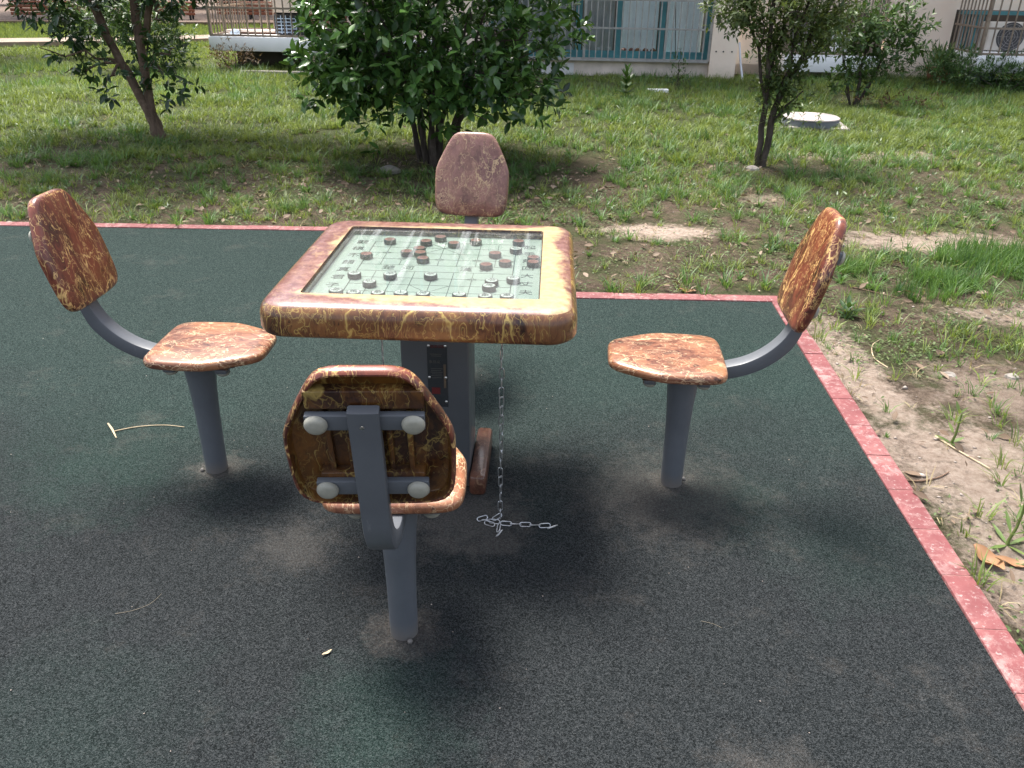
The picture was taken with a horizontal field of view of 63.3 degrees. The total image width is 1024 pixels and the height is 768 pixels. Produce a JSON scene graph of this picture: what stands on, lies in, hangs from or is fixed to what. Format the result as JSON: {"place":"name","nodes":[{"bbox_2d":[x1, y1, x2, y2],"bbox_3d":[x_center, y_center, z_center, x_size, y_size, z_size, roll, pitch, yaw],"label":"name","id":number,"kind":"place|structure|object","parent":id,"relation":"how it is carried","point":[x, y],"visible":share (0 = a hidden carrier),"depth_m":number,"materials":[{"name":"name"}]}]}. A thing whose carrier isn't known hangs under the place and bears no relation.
{"place":"outdoors","nodes":[
{"label":"outdoors","id":0,"kind":"place"},
{"bbox_2d":[0,35,208,45],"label":"path","id":1,"kind":"structure","parent":0,"point":[24,41],"depth_m":16.85,"materials":[{"name":"concrete"}]},
{"bbox_2d":[0,0,273,25],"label":"plaza","id":2,"kind":"structure","parent":0,"point":[200,15],"depth_m":24.05,"materials":[{"name":"grey concrete"}]},
{"bbox_2d":[8,0,81,19],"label":"park bench","id":3,"kind":"object","parent":2,"relation":"on","point":[26,7],"visible":0.4,"depth_m":22.26,"materials":[{"name":"brown wood"}]},
{"bbox_2d":[1,0,270,8],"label":"tall hedge","id":4,"kind":"object","parent":2,"relation":"on","point":[127,3],"visible":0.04,"depth_m":29.22,"materials":[{"name":"green plant"}]},
{"bbox_2d":[129,1,197,19],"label":"park bench","id":5,"kind":"object","parent":2,"relation":"on","point":[191,11],"visible":0.28,"depth_m":23.13,"materials":[{"name":"brown wood"}]},
{"bbox_2d":[216,0,274,18],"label":"park bench","id":6,"kind":"object","parent":2,"relation":"on","point":[249,13],"visible":0.33,"depth_m":23.78,"materials":[{"name":"brown wood"}]},
{"bbox_2d":[0,28,1023,653],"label":"ground","id":7,"kind":"structure","parent":0,"point":[916,424],"depth_m":5.29,"materials":[{"name":"green plant"}]},
{"bbox_2d":[44,0,121,58],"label":"leafy shrub","id":8,"kind":"object","parent":7,"relation":"on","point":[82,14],"visible":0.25,"depth_m":14.31,"materials":[{"name":"green plant"}]},
{"bbox_2d":[2,0,216,139],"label":"forked tree","id":9,"kind":"object","parent":7,"relation":"on","point":[145,98],"visible":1,"depth_m":7.52,"materials":[{"name":"green plant"}]},
{"bbox_2d":[79,0,199,68],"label":"leafy shrub","id":10,"kind":"object","parent":7,"relation":"on","point":[123,30],"visible":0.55,"depth_m":12.57,"materials":[{"name":"green plant"}]},
{"bbox_2d":[205,32,261,69],"bbox_3d":[-4.323,-5.120,12.862,0.864,0.628,0.654,-11,29,-22],"label":"red shrub","id":11,"kind":"object","parent":7,"relation":"on","point":[219,55],"visible":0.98,"depth_m":12.81,"materials":[{"name":"grey plant"}]},
{"bbox_2d":[242,70,303,75],"bbox_3d":[-3.680,-4.767,12.794,0.950,0.100,0.120,3,27,4],"label":"kerb stone","id":12,"kind":"object","parent":7,"relation":"on","point":[272,71],"visible":0.26,"depth_m":12.73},
{"bbox_2d":[377,165,400,173],"bbox_3d":[-1.025,-1.776,6.891,0.177,0.080,0.187,-22,34,-38],"label":"rock","id":13,"kind":"object","parent":7,"relation":"on","point":[393,167],"visible":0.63,"depth_m":6.86,"materials":[{"name":"stone"}]},
{"bbox_2d":[279,0,595,166],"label":"round bush","id":14,"kind":"object","parent":7,"relation":"on","point":[354,68],"visible":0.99,"depth_m":6.37,"materials":[{"name":"green plant"}]},
{"bbox_2d":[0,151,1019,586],"bbox_3d":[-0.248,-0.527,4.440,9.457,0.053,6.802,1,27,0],"label":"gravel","id":15,"kind":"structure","parent":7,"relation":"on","point":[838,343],"depth_m":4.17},
{"bbox_2d":[0,226,1023,767],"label":"rubber play surface","id":16,"kind":"object","parent":7,"relation":"on","point":[774,540],"visible":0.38,"depth_m":2.31,"materials":[{"name":"rubber"}]},
{"bbox_2d":[107,423,182,437],"bbox_3d":[-1.336,0.168,2.996,0.287,0.009,0.103,1,27,0],"label":"straw stalk","id":17,"kind":"object","parent":16,"relation":"on","point":[111,428],"visible":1,"depth_m":3.02,"materials":[{"name":"beige plant"}]},
{"bbox_2d":[27,188,276,473],"bbox_3d":[-1.066,-0.126,2.586,0.642,0.928,0.328,2,27,2],"label":"chess chair","id":18,"kind":"object","parent":16,"relation":"on","point":[75,260],"visible":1,"depth_m":2.51,"materials":[{"name":"grey paint"}]},
{"bbox_2d":[283,365,466,643],"bbox_3d":[-0.266,0.260,1.839,0.328,0.928,0.642,0,27,-2],"label":"chess chair","id":19,"kind":"object","parent":16,"relation":"on","point":[374,448],"visible":1,"depth_m":1.51,"materials":[{"name":"grey paint"}]},
{"bbox_2d":[260,221,576,494],"bbox_3d":[-0.230,-0.032,2.598,0.822,0.750,0.822,2,27,2],"label":"chess table","id":20,"kind":"object","parent":16,"relation":"on","point":[439,332],"visible":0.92,"depth_m":2.34,"materials":[{"name":"brown"}]},
{"bbox_2d":[328,287,342,293],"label":"xiangqi disc","id":21,"kind":"object","parent":20,"relation":"on","point":[336,290],"visible":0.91,"depth_m":2.21,"materials":[{"name":"grey wood"}]},
{"bbox_2d":[346,289,360,293],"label":"xiangqi disc","id":22,"kind":"object","parent":20,"relation":"on","point":[353,291],"visible":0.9,"depth_m":2.21,"materials":[{"name":"grey wood"}]},
{"bbox_2d":[347,271,360,279],"bbox_3d":[-0.445,-0.308,2.347,0.038,0.015,0.038,8,27,14],"label":"xiangqi disc","id":23,"kind":"object","parent":20,"relation":"on","point":[353,275],"visible":1,"depth_m":2.33,"materials":[{"name":"grey wood"}]},
{"bbox_2d":[360,251,372,259],"bbox_3d":[-0.439,-0.387,2.506,0.038,0.015,0.038,3,27,5],"label":"xiangqi disc","id":24,"kind":"object","parent":20,"relation":"on","point":[366,255],"visible":1,"depth_m":2.49,"materials":[{"name":"brown wood"}]},
{"bbox_2d":[362,279,376,287],"bbox_3d":[-0.392,-0.277,2.287,0.038,0.015,0.038,-9,28,-18],"label":"xiangqi disc","id":25,"kind":"object","parent":20,"relation":"on","point":[369,283],"visible":1,"depth_m":2.27,"materials":[{"name":"grey wood"}]},
{"bbox_2d":[371,290,384,294],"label":"xiangqi disc","id":26,"kind":"object","parent":20,"relation":"on","point":[377,292],"visible":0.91,"depth_m":2.20,"materials":[{"name":"grey wood"}]},
{"bbox_2d":[381,340,383,364],"bbox_3d":[-0.360,0.079,2.381,0.007,0.597,0.015,1,27,0],"label":"hanging chain","id":27,"kind":"object","parent":20,"relation":"hanging from","point":[382,352],"visible":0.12,"depth_m":2.29,"materials":[{"name":"grey metal"}]},
{"bbox_2d":[383,271,396,279],"bbox_3d":[-0.344,-0.305,2.345,0.038,0.015,0.038,4,27,7],"label":"xiangqi disc","id":28,"kind":"object","parent":20,"relation":"on","point":[390,275],"visible":1,"depth_m":2.33,"materials":[{"name":"grey wood"}]},
{"bbox_2d":[384,237,395,244],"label":"xiangqi disc","id":29,"kind":"object","parent":20,"relation":"on","point":[390,241],"visible":1,"depth_m":2.63,"materials":[{"name":"brown wood"}]},
{"bbox_2d":[393,290,407,295],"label":"xiangqi disc","id":30,"kind":"object","parent":20,"relation":"on","point":[401,292],"visible":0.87,"depth_m":2.21,"materials":[{"name":"grey wood"}]},
{"bbox_2d":[400,249,412,256],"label":"xiangqi disc","id":31,"kind":"object","parent":20,"relation":"on","point":[406,252],"visible":1,"depth_m":2.52,"materials":[{"name":"brown wood"}]},
{"bbox_2d":[413,246,425,251],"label":"xiangqi disc","id":32,"kind":"object","parent":20,"relation":"on","point":[415,248],"visible":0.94,"depth_m":2.56,"materials":[{"name":"brown wood"}]},
{"bbox_2d":[414,250,426,257],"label":"xiangqi disc","id":33,"kind":"object","parent":20,"relation":"on","point":[417,253],"visible":0.94,"depth_m":2.52,"materials":[{"name":"brown wood"}]},
{"bbox_2d":[416,256,428,263],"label":"xiangqi disc","id":34,"kind":"object","parent":20,"relation":"on","point":[422,259],"visible":1,"depth_m":2.46,"materials":[{"name":"brown wood"}]},
{"bbox_2d":[416,290,429,295],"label":"xiangqi disc","id":35,"kind":"object","parent":20,"relation":"on","point":[423,293],"visible":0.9,"depth_m":2.20,"materials":[{"name":"grey wood"}]},
{"bbox_2d":[420,239,431,246],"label":"xiangqi disc","id":36,"kind":"object","parent":20,"relation":"on","point":[425,242],"visible":0.99,"depth_m":2.62,"materials":[{"name":"brown wood"}]},
{"bbox_2d":[424,272,436,280],"bbox_3d":[-0.230,-0.304,2.346,0.038,0.015,0.038,5,27,8],"label":"xiangqi disc","id":37,"kind":"object","parent":20,"relation":"on","point":[430,276],"visible":1,"depth_m":2.33,"materials":[{"name":"grey wood"}]},
{"bbox_2d":[435,235,446,241],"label":"xiangqi disc","id":38,"kind":"object","parent":20,"relation":"on","point":[440,238],"visible":1,"depth_m":2.66,"materials":[{"name":"brown wood"}]},
{"bbox_2d":[448,241,459,248],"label":"xiangqi disc","id":39,"kind":"object","parent":20,"relation":"on","point":[453,244],"visible":1,"depth_m":2.60,"materials":[{"name":"brown wood"}]},
{"bbox_2d":[452,291,465,297],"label":"xiangqi disc","id":40,"kind":"object","parent":20,"relation":"on","point":[459,294],"visible":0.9,"depth_m":2.20,"materials":[{"name":"grey wood"}]},
{"bbox_2d":[470,238,481,245],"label":"xiangqi disc","id":41,"kind":"object","parent":20,"relation":"on","point":[475,241],"visible":1,"depth_m":2.63,"materials":[{"name":"brown wood"}]},
{"bbox_2d":[478,293,492,297],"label":"xiangqi disc","id":42,"kind":"object","parent":20,"relation":"on","point":[484,295],"visible":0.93,"depth_m":2.19,"materials":[{"name":"grey wood"}]},
{"bbox_2d":[479,262,492,270],"bbox_3d":[-0.076,-0.344,2.431,0.038,0.015,0.038,13,29,23],"label":"xiangqi disc","id":43,"kind":"object","parent":20,"relation":"on","point":[486,266],"visible":1,"depth_m":2.42,"materials":[{"name":"brown wood"}]},
{"bbox_2d":[482,283,495,292],"bbox_3d":[-0.063,-0.263,2.269,0.038,0.015,0.038,8,28,15],"label":"xiangqi disc","id":44,"kind":"object","parent":20,"relation":"on","point":[489,287],"visible":1,"depth_m":2.26,"materials":[{"name":"grey wood"}]},
{"bbox_2d":[485,278,497,285],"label":"xiangqi disc","id":45,"kind":"object","parent":20,"relation":"on","point":[492,280],"visible":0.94,"depth_m":2.30,"materials":[{"name":"grey wood"}]},
{"bbox_2d":[489,251,500,258],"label":"xiangqi disc","id":46,"kind":"object","parent":20,"relation":"on","point":[494,254],"visible":1,"depth_m":2.52,"materials":[{"name":"brown wood"}]},
{"bbox_2d":[499,259,511,267],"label":"xiangqi disc","id":47,"kind":"object","parent":20,"relation":"on","point":[505,263],"visible":1,"depth_m":2.45,"materials":[{"name":"brown wood"}]},
{"bbox_2d":[500,293,513,298],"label":"xiangqi disc","id":48,"kind":"object","parent":20,"relation":"on","point":[506,295],"visible":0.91,"depth_m":2.19,"materials":[{"name":"grey wood"}]},
{"bbox_2d":[506,276,519,284],"bbox_3d":[0.003,-0.291,2.327,0.038,0.015,0.038,-11,29,-23],"label":"xiangqi disc","id":49,"kind":"object","parent":20,"relation":"on","point":[512,280],"visible":1,"depth_m":2.32,"materials":[{"name":"grey wood"}]},
{"bbox_2d":[510,246,521,254],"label":"xiangqi disc","id":50,"kind":"object","parent":20,"relation":"on","point":[515,250],"visible":1,"depth_m":2.56,"materials":[{"name":"grey wood"}]},
{"bbox_2d":[477,344,557,536],"bbox_3d":[0.020,0.136,2.362,0.247,0.672,0.102,1,27,0],"label":"hanging chain","id":51,"kind":"object","parent":20,"relation":"hanging from","point":[500,485],"visible":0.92,"depth_m":2.47,"materials":[{"name":"grey metal"}]},
{"bbox_2d":[513,239,524,246],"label":"xiangqi disc","id":52,"kind":"object","parent":20,"relation":"on","point":[519,242],"visible":0.99,"depth_m":2.63,"materials":[{"name":"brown wood"}]},
{"bbox_2d":[527,259,539,267],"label":"xiangqi disc","id":53,"kind":"object","parent":20,"relation":"on","point":[532,263],"visible":1,"depth_m":2.45,"materials":[{"name":"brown wood"}]},
{"bbox_2d":[527,255,539,260],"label":"xiangqi disc","id":54,"kind":"object","parent":20,"relation":"on","point":[534,257],"visible":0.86,"depth_m":2.49,"materials":[{"name":"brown wood"}]},
{"bbox_2d":[2,310,902,767],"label":"grit","id":55,"kind":"object","parent":16,"relation":"on","point":[542,596],"visible":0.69,"depth_m":2.27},
{"bbox_2d":[435,132,508,223],"bbox_3d":[-0.212,-0.478,3.315,0.328,0.928,0.642,6,27,9],"label":"chess chair","id":56,"kind":"object","parent":16,"relation":"on","point":[472,179],"visible":0.41,"depth_m":3.38,"materials":[{"name":"brown stone"}]},
{"bbox_2d":[0,221,1023,710],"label":"kerb","id":57,"kind":"structure","parent":16,"relation":"on","point":[992,633],"depth_m":2.72,"materials":[{"name":"red concrete"}]},
{"bbox_2d":[608,207,846,487],"bbox_3d":[0.615,-0.078,2.539,0.642,0.928,0.328,3,27,4],"label":"chess chair","id":58,"kind":"object","parent":16,"relation":"on","point":[683,366],"visible":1,"depth_m":2.48,"materials":[{"name":"grey paint"}]},
{"bbox_2d":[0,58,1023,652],"bbox_3d":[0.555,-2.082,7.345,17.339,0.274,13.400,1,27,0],"label":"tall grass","id":59,"kind":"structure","parent":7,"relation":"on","point":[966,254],"depth_m":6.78,"materials":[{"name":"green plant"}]},
{"bbox_2d":[0,135,1023,644],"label":"ground cover","id":60,"kind":"object","parent":7,"relation":"on","point":[678,255],"visible":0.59,"depth_m":5.56,"materials":[{"name":"green plant"}]},
{"bbox_2d":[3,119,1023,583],"bbox_3d":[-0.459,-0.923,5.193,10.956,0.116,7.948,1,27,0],"label":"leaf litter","id":61,"kind":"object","parent":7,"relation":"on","point":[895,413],"visible":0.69,"depth_m":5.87,"materials":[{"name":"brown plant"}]},
{"bbox_2d":[205,0,1023,78],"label":"apartment building","id":62,"kind":"structure","parent":7,"relation":"on","point":[665,29],"depth_m":13.06,"materials":[{"name":"paint"}]},
{"bbox_2d":[230,29,239,33],"bbox_3d":[-4.469,-5.681,13.406,0.172,0.093,0.112,1,27,0],"label":"plastic bag","id":63,"kind":"object","parent":62,"relation":"on","point":[236,31],"visible":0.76,"depth_m":13.38,"materials":[{"name":"white plastic"}]},
{"bbox_2d":[226,29,274,33],"bbox_3d":[-4.188,-5.802,13.692,1.000,0.060,0.220,0,27,-2],"label":"wooden plank","id":64,"kind":"object","parent":62,"relation":"on","point":[251,31],"visible":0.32,"depth_m":13.65,"materials":[{"name":"wood"}]},
{"bbox_2d":[273,14,303,34],"bbox_3d":[-3.570,-5.767,13.343,0.480,0.300,0.099,3,27,4],"label":"window","id":65,"kind":"structure","parent":62,"relation":"in","point":[287,17],"depth_m":13.32,"materials":[{"name":"blue glass"}]},
{"bbox_2d":[489,0,712,59],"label":"window","id":66,"kind":"structure","parent":62,"relation":"in","point":[595,2],"depth_m":13.08,"materials":[{"name":"white"}]},
{"bbox_2d":[785,22,829,50],"bbox_3d":[4.759,-5.583,13.355,0.660,0.420,0.088,3,27,4],"label":"window","id":67,"kind":"structure","parent":62,"relation":"in","point":[806,22],"depth_m":13.34,"materials":[{"name":"glass"}]},
{"bbox_2d":[977,21,1023,50],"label":"air conditioner","id":68,"kind":"object","parent":62,"relation":"on","point":[1005,41],"visible":0.81,"depth_m":12.72,"materials":[{"name":"metal"}]},
{"bbox_2d":[615,62,636,97],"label":"young plant","id":69,"kind":"object","parent":7,"relation":"on","point":[627,72],"visible":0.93,"depth_m":10.58,"materials":[{"name":"green plant"}]},
{"bbox_2d":[664,48,690,85],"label":"young shrub","id":70,"kind":"object","parent":7,"relation":"on","point":[678,78],"visible":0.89,"depth_m":12.09,"materials":[{"name":"green plant"}]},
{"bbox_2d":[746,165,758,170],"bbox_3d":[2.089,-1.869,7.209,0.111,0.051,0.111,1,27,0],"label":"rock","id":71,"kind":"object","parent":7,"relation":"on","point":[752,167],"visible":0.82,"depth_m":7.18,"materials":[{"name":"stone"}]},
{"bbox_2d":[696,0,865,166],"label":"slim tree","id":72,"kind":"object","parent":7,"relation":"on","point":[736,17],"visible":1,"depth_m":6.83,"materials":[{"name":"green plant"}]},
{"bbox_2d":[744,101,823,137],"bbox_3d":[2.791,-2.679,8.522,0.784,0.430,0.534,5,27,8],"label":"weed clump","id":73,"kind":"object","parent":7,"relation":"on","point":[803,111],"visible":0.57,"depth_m":8.54,"materials":[{"name":"green plant"}]},
{"bbox_2d":[782,112,849,133],"bbox_3d":[3.291,-2.838,9.041,0.702,0.155,0.611,1,27,0],"label":"manhole","id":74,"kind":"object","parent":7,"relation":"on","point":[810,118],"visible":0.72,"depth_m":8.84,"materials":[{"name":"concrete"}]},
{"bbox_2d":[836,294,866,319],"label":"verge weed","id":75,"kind":"object","parent":7,"relation":"on","point":[850,304],"visible":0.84,"depth_m":4.12,"materials":[{"name":"green plant"}]},
{"bbox_2d":[796,0,941,106],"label":"leafy shrub","id":76,"kind":"object","parent":7,"relation":"on","point":[874,30],"visible":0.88,"depth_m":10.11,"materials":[{"name":"green plant"}]},
{"bbox_2d":[852,287,897,297],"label":"brown twig","id":77,"kind":"object","parent":7,"relation":"on","point":[872,291],"visible":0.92,"depth_m":4.45,"materials":[{"name":"brown wood"}]},
{"bbox_2d":[871,340,887,367],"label":"brown twig","id":78,"kind":"object","parent":7,"relation":"on","point":[876,359],"visible":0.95,"depth_m":3.66,"materials":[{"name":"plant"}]},
{"bbox_2d":[841,55,926,81],"bbox_3d":[5.811,-4.823,12.768,1.409,0.529,0.739,1,27,0],"label":"weed clump","id":79,"kind":"object","parent":7,"relation":"on","point":[915,71],"visible":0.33,"depth_m":12.72,"materials":[{"name":"green plant"}]},
{"bbox_2d":[848,86,943,110],"bbox_3d":[4.730,-3.532,10.304,1.217,0.346,0.528,1,27,0],"label":"weed clump","id":80,"kind":"object","parent":7,"relation":"on","point":[921,100],"visible":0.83,"depth_m":10.28,"materials":[{"name":"green plant"}]},
{"bbox_2d":[906,471,948,481],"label":"brown twig","id":81,"kind":"object","parent":7,"relation":"on","point":[928,479],"visible":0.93,"depth_m":2.79,"materials":[{"name":"brown wood"}]},
{"bbox_2d":[920,38,963,82],"bbox_3d":[6.665,-5.016,12.851,0.658,0.657,0.643,21,33,34],"label":"shrub","id":82,"kind":"object","parent":7,"relation":"on","point":[935,57],"visible":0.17,"depth_m":12.79,"materials":[{"name":"plant"}]},
{"bbox_2d":[944,371,955,376],"bbox_3d":[1.861,-0.043,3.542,0.058,0.012,0.054,1,27,0],"label":"rock","id":83,"kind":"object","parent":7,"relation":"on","point":[951,374],"visible":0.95,"depth_m":3.53,"materials":[{"name":"stone"}]},
{"bbox_2d":[936,401,968,445],"bbox_3d":[1.588,0.154,3.004,0.089,0.189,0.095,22,34,36],"label":"verge weed","id":84,"kind":"object","parent":7,"relation":"on","point":[959,418],"visible":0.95,"depth_m":3.00,"materials":[{"name":"green plant"}]},
{"bbox_2d":[934,435,989,468],"bbox_3d":[1.599,0.242,2.960,0.011,0.008,0.238,-9,28,-19],"label":"brown twig","id":85,"kind":"object","parent":7,"relation":"on","point":[940,439],"visible":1,"depth_m":2.96,"materials":[{"name":"wood"}]},
{"bbox_2d":[909,39,1023,91],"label":"hedge","id":86,"kind":"object","parent":7,"relation":"on","point":[954,68],"visible":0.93,"depth_m":12.05,"materials":[{"name":"green plant"}]},
{"bbox_2d":[964,50,994,81],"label":"clump","id":87,"kind":"object","parent":7,"relation":"on","point":[988,77],"visible":0.06,"depth_m":13.02,"materials":[{"name":"green plant"}]},
{"bbox_2d":[973,543,1004,569],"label":"dry leaf","id":88,"kind":"object","parent":7,"relation":"on","point":[990,557],"visible":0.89,"depth_m":2.42,"materials":[{"name":"brown plant"}]},
{"bbox_2d":[989,484,1023,554],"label":"verge weed","id":89,"kind":"object","parent":7,"relation":"on","point":[1020,513],"visible":0.96,"depth_m":2.47,"materials":[{"name":"green plant"}]},
{"bbox_2d":[998,555,1023,566],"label":"dry leaf","id":90,"kind":"object","parent":7,"relation":"on","point":[1011,561],"visible":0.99,"depth_m":2.41,"materials":[{"name":"brown plant"}]},
{"bbox_2d":[1004,373,1019,379],"bbox_3d":[2.120,-0.034,3.524,0.061,0.024,0.053,1,27,0],"label":"rock","id":91,"kind":"object","parent":7,"relation":"on","point":[1011,376],"visible":0.96,"depth_m":3.51,"materials":[{"name":"stone"}]},
{"bbox_2d":[0,20,1023,590],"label":"grass","id":92,"kind":"structure","parent":0,"point":[1004,130],"depth_m":8.23,"materials":[{"name":"green plant"}]},
{"bbox_2d":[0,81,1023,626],"bbox_3d":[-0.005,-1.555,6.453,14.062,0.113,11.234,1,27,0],"label":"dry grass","id":93,"kind":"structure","parent":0,"point":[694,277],"depth_m":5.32,"materials":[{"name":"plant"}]},
{"bbox_2d":[650,88,667,92],"bbox_3d":[2.009,-4.034,11.497,0.300,0.090,0.100,2,27,3],"label":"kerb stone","id":94,"kind":"object","parent":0,"point":[664,90],"visible":0.22,"depth_m":11.44,"materials":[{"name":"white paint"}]}
]}

